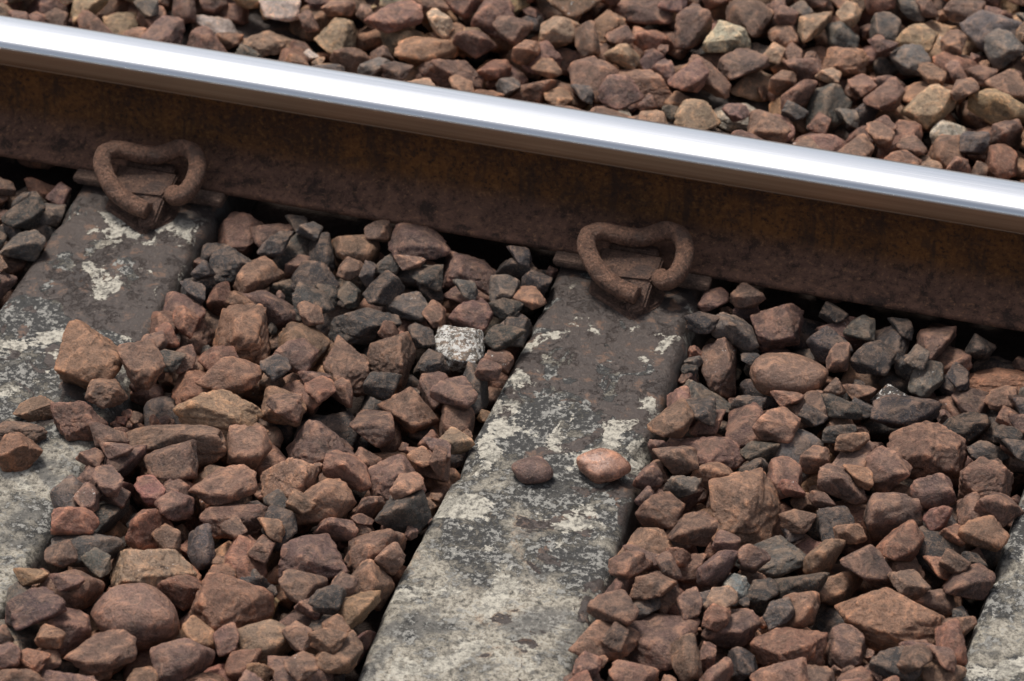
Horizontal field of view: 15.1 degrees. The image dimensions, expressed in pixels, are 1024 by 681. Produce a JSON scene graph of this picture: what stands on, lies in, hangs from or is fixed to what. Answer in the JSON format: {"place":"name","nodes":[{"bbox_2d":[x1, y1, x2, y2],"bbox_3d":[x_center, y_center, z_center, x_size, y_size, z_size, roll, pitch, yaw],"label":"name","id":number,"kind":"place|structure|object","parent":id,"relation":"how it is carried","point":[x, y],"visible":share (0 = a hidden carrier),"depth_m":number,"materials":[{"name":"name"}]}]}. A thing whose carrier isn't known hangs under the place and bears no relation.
{"place":"outdoors","nodes":[
{"label":"outdoors","id":0,"kind":"place"},
{"label":"ground","id":1,"kind":"structure","parent":0,"visible":0},
{"bbox_2d":[0,7,325,618],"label":"concrete sleeper","id":2,"kind":"object","parent":1,"relation":"on","point":[96,265],"visible":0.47,"depth_m":4.96,"materials":[{"name":"grey concrete"}]},
{"bbox_2d":[73,139,228,234],"bbox_3d":[-0.475,-0.241,5.150,0.208,0.078,0.238,10,39,12],"label":"rail fastening clip","id":3,"kind":"object","parent":2,"relation":"on","point":[145,192],"visible":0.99,"depth_m":5.11,"materials":[{"name":"metal"}]},
{"bbox_2d":[0,0,1023,680],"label":"gravel ballast","id":4,"kind":"structure","parent":1,"relation":"on","point":[266,486],"depth_m":4.78,"materials":[{"name":"gravel"}]},
{"bbox_2d":[358,31,797,680],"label":"concrete sleeper","id":5,"kind":"object","parent":1,"relation":"on","point":[506,575],"visible":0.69,"depth_m":4.65,"materials":[{"name":"grey concrete"}]},
{"bbox_2d":[0,15,1023,331],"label":"railway rail","id":6,"kind":"object","parent":5,"relation":"on","point":[896,235],"visible":0.99,"depth_m":5.03,"materials":[{"name":"metal"}]},
{"bbox_2d":[553,221,713,319],"bbox_3d":[0.165,-0.128,5.009,0.208,0.078,0.238,10,39,12],"label":"rail fastening clip","id":7,"kind":"object","parent":5,"relation":"on","point":[629,274],"visible":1,"depth_m":4.97,"materials":[{"name":"metal"}]},
{"bbox_2d":[962,490,1023,680],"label":"concrete sleeper","id":8,"kind":"object","parent":1,"relation":"on","point":[995,650],"visible":0.8,"depth_m":4.49,"materials":[{"name":"grey concrete"}]}
]}

